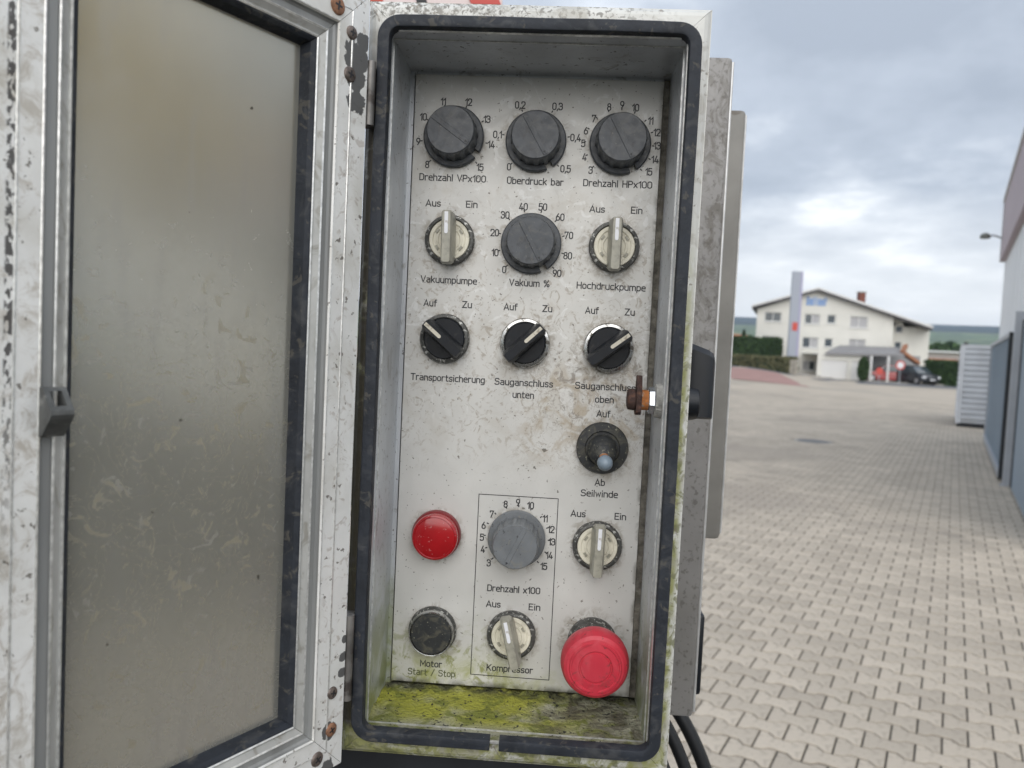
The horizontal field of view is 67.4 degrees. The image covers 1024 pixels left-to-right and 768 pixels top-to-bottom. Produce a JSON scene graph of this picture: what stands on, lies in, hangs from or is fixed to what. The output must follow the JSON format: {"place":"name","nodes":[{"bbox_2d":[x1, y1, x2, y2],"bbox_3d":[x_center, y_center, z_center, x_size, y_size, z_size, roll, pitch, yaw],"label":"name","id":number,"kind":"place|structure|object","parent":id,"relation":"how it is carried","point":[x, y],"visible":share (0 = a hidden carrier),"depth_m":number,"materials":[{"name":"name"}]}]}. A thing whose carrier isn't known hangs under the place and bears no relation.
{"place":"outdoors","nodes":[
{"label":"outdoors","id":0,"kind":"place"},
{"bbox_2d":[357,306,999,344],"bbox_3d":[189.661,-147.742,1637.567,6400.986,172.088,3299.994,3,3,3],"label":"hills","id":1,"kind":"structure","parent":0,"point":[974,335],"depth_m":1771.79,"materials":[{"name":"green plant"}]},
{"bbox_2d":[349,358,1023,767],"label":"paved yard","id":2,"kind":"structure","parent":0,"point":[863,592],"depth_m":5.45,"materials":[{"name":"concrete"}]},
{"bbox_2d":[332,0,579,767],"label":"vehicle frame","id":3,"kind":"object","parent":2,"relation":"on","point":[357,759],"visible":0.03,"depth_m":0.44,"materials":[{"name":"black paint"}]},
{"bbox_2d":[670,58,733,715],"bbox_3d":[0.060,0.000,0.634,0.194,0.480,0.148,3,3,3],"label":"steel switch box","id":4,"kind":"object","parent":3,"relation":"attached to","point":[688,651],"visible":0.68,"depth_m":0.56,"materials":[{"name":"metal"}]},
{"bbox_2d":[668,721,690,767],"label":"power cable","id":5,"kind":"object","parent":4,"relation":"hanging from","point":[678,751],"visible":0.32,"depth_m":0.58,"materials":[{"name":"rubber"}]},
{"bbox_2d":[672,715,711,767],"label":"power cable","id":6,"kind":"object","parent":4,"relation":"hanging from","point":[693,740],"visible":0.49,"depth_m":0.59,"materials":[{"name":"rubber"}]},
{"bbox_2d":[705,110,746,538],"bbox_3d":[0.109,-0.058,0.748,0.193,0.392,0.088,3,3,3],"label":"steel cover box","id":7,"kind":"object","parent":3,"relation":"on","point":[726,316],"visible":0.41,"depth_m":0.70,"materials":[{"name":"grey metal"}]},
{"bbox_2d":[794,439,832,443],"bbox_3d":[6.140,1.171,15.652,0.760,0.027,0.760,3,3,3],"label":"manhole cover","id":8,"kind":"object","parent":2,"relation":"on","point":[813,441],"visible":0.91,"depth_m":15.57,"materials":[{"name":"metal"}]},
{"bbox_2d":[955,342,990,428],"bbox_3d":[14.298,0.041,22.456,2.212,2.350,4.020,4,3,30],"label":"ribbed container","id":9,"kind":"object","parent":2,"relation":"on","point":[971,391],"visible":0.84,"depth_m":21.13,"materials":[{"name":"metal"}]},
{"bbox_2d":[999,128,1023,519],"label":"industrial hall","id":10,"kind":"structure","parent":2,"relation":"on","point":[1012,247],"depth_m":12.69,"materials":[{"name":"metal"}]},
{"bbox_2d":[980,233,1001,238],"bbox_3d":[10.515,-3.245,16.873,0.427,0.140,0.218,3,3,14],"label":"floodlight","id":11,"kind":"object","parent":10,"relation":"attached to","point":[985,236],"visible":1,"depth_m":16.81,"materials":[{"name":"metal"}]},
{"bbox_2d":[983,332,1013,478],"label":"sliding gate","id":12,"kind":"structure","parent":10,"relation":"attached to","point":[998,387],"depth_m":13.16,"materials":[{"name":"metal"}]},
{"bbox_2d":[1011,337,1023,514],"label":"side door","id":13,"kind":"structure","parent":10,"relation":"in","point":[1017,486],"depth_m":9.90,"materials":[{"name":"grey metal"}]},
{"bbox_2d":[999,311,1023,486],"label":"gate post","id":14,"kind":"object","parent":2,"relation":"on","point":[1019,317],"visible":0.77,"depth_m":10.81,"materials":[{"name":"metal"}]},
{"bbox_2d":[359,0,1023,325],"label":"sky","id":15,"kind":"structure","parent":0,"point":[883,137],"materials":[{"name":"grey"}]},
{"bbox_2d":[731,367,808,386],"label":"red paving","id":16,"kind":"structure","parent":0,"point":[754,375],"depth_m":51.14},
{"bbox_2d":[730,367,956,404],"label":"road","id":17,"kind":"structure","parent":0,"point":[853,389],"depth_m":43.24,"materials":[{"name":"grey asphalt"}]},
{"bbox_2d":[732,335,782,355],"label":"tall hedge","id":18,"kind":"object","parent":17,"relation":"on","point":[761,346],"visible":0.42,"depth_m":69.09,"materials":[{"name":"green plant"}]},
{"bbox_2d":[732,354,798,373],"bbox_3d":[21.203,-1.679,66.174,1.832,1.761,7.103,1,3,-34],"label":"hedge","id":19,"kind":"object","parent":17,"relation":"on","point":[777,364],"visible":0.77,"depth_m":64.68,"materials":[{"name":"green plant"}]},
{"bbox_2d":[789,360,797,374],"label":"stone pillar","id":20,"kind":"structure","parent":17,"relation":"on","point":[793,364],"depth_m":63.14,"materials":[{"name":"beige stone"}]},
{"bbox_2d":[787,271,802,355],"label":"sign pylon","id":21,"kind":"object","parent":17,"relation":"on","point":[795,313],"visible":0.76,"depth_m":65.09,"materials":[{"name":"grey metal"}]},
{"bbox_2d":[752,287,932,379],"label":"office building","id":22,"kind":"structure","parent":17,"relation":"on","point":[829,320],"depth_m":70.84,"materials":[{"name":"white paint"}]},
{"bbox_2d":[764,312,781,322],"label":"window","id":23,"kind":"structure","parent":22,"relation":"in","point":[769,316],"depth_m":71.21,"materials":[{"name":"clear glass"}]},
{"bbox_2d":[801,361,815,370],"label":"window","id":24,"kind":"structure","parent":22,"relation":"in","point":[807,365],"depth_m":71.24,"materials":[{"name":"glass"}]},
{"bbox_2d":[802,337,818,348],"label":"window","id":25,"kind":"structure","parent":22,"relation":"in","point":[808,342],"depth_m":71.14,"materials":[{"name":"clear glass"}]},
{"bbox_2d":[804,314,820,324],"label":"window","id":26,"kind":"structure","parent":22,"relation":"in","point":[811,319],"depth_m":71.03,"materials":[{"name":"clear glass"}]},
{"bbox_2d":[823,338,832,347],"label":"window","id":27,"kind":"structure","parent":22,"relation":"in","point":[828,342],"depth_m":71.05,"materials":[{"name":"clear glass"}]},
{"bbox_2d":[826,315,835,323],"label":"window","id":28,"kind":"structure","parent":22,"relation":"in","point":[831,319],"depth_m":70.95,"materials":[{"name":"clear glass"}]},
{"bbox_2d":[820,360,846,378],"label":"garage door","id":29,"kind":"structure","parent":22,"relation":"in","point":[829,368],"depth_m":66.55,"materials":[{"name":"white metal"}]},
{"bbox_2d":[851,361,859,379],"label":"entrance door","id":30,"kind":"structure","parent":22,"relation":"in","point":[854,376],"depth_m":66.47,"materials":[{"name":"white"}]},
{"bbox_2d":[849,339,864,345],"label":"window","id":31,"kind":"structure","parent":22,"relation":"in","point":[852,342],"depth_m":70.93,"materials":[{"name":"white glass"}]},
{"bbox_2d":[850,316,868,328],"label":"window","id":32,"kind":"structure","parent":22,"relation":"in","point":[857,322],"depth_m":70.83,"materials":[{"name":"white glass"}]},
{"bbox_2d":[894,342,900,349],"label":"window","id":33,"kind":"structure","parent":22,"relation":"in","point":[897,344],"depth_m":71.91,"materials":[{"name":"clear glass"}]},
{"bbox_2d":[895,326,903,333],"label":"window","id":34,"kind":"structure","parent":22,"relation":"in","point":[899,329],"depth_m":71.84,"materials":[{"name":"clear glass"}]},
{"bbox_2d":[856,356,869,381],"bbox_3d":[29.716,-1.119,64.999,1.111,2.493,1.164,3,3,3],"label":"round bush","id":35,"kind":"object","parent":17,"relation":"on","point":[863,368],"visible":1,"depth_m":64.76,"materials":[{"name":"green plant"}]},
{"bbox_2d":[825,344,919,381],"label":"carport","id":36,"kind":"object","parent":17,"relation":"on","point":[887,356],"visible":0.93,"depth_m":67.28,"materials":[{"name":"grey concrete"}]},
{"bbox_2d":[867,365,908,382],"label":"parked car","id":37,"kind":"object","parent":17,"relation":"on","point":[893,370],"visible":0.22,"depth_m":66.04,"materials":[{"name":"red paint"}]},
{"bbox_2d":[892,365,940,384],"bbox_3d":[34.068,-0.781,64.972,1.810,1.577,3.945,2,3,-15],"label":"parked car","id":38,"kind":"object","parent":17,"relation":"on","point":[915,374],"visible":0.92,"depth_m":64.10,"materials":[{"name":"black paint"}]},
{"bbox_2d":[922,359,958,386],"bbox_3d":[36.457,-0.836,64.372,1.622,2.439,3.494,1,4,-38],"label":"roadside hedge","id":39,"kind":"object","parent":17,"relation":"on","point":[946,371],"visible":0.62,"depth_m":63.94,"materials":[{"name":"green plant"}]},
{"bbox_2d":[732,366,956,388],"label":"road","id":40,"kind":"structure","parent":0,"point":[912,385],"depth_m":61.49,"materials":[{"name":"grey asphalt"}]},
{"bbox_2d":[876,368,882,382],"bbox_3d":[30.598,-0.725,64.001,0.600,1.286,0.079,3,3,3],"label":"road sign","id":41,"kind":"object","parent":40,"relation":"on","point":[879,371],"visible":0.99,"depth_m":63.95,"materials":[{"name":"metal"}]},
{"bbox_2d":[896,361,904,383],"bbox_3d":[32.015,-0.959,63.414,0.760,1.949,0.079,3,3,3],"label":"road sign","id":42,"kind":"object","parent":40,"relation":"on","point":[900,365],"visible":0.97,"depth_m":63.35,"materials":[{"name":"metal"}]},
{"label":"ground","id":43,"kind":"structure","parent":0,"visible":0},
{"bbox_2d":[797,373,943,385],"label":"road kerb","id":44,"kind":"structure","parent":43,"relation":"on","point":[806,374],"depth_m":65.57,"materials":[{"name":"concrete"}]},
{"bbox_2d":[928,341,952,350],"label":"distant tree","id":45,"kind":"object","parent":43,"relation":"on","point":[938,346],"visible":0.35,"depth_m":145.26,"materials":[{"name":"green plant"}]},
{"bbox_2d":[928,358,958,360],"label":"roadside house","id":46,"kind":"structure","parent":43,"relation":"on","point":[942,359],"depth_m":102.13,"materials":[{"name":"tile"}]},
{"bbox_2d":[928,350,959,359],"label":"white hall","id":47,"kind":"structure","parent":43,"relation":"on","point":[944,354],"depth_m":126.76,"materials":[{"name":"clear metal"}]},
{"bbox_2d":[943,341,960,350],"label":"distant tree","id":48,"kind":"object","parent":43,"relation":"on","point":[952,345],"visible":0.21,"depth_m":183.47,"materials":[{"name":"green plant"}]}
]}

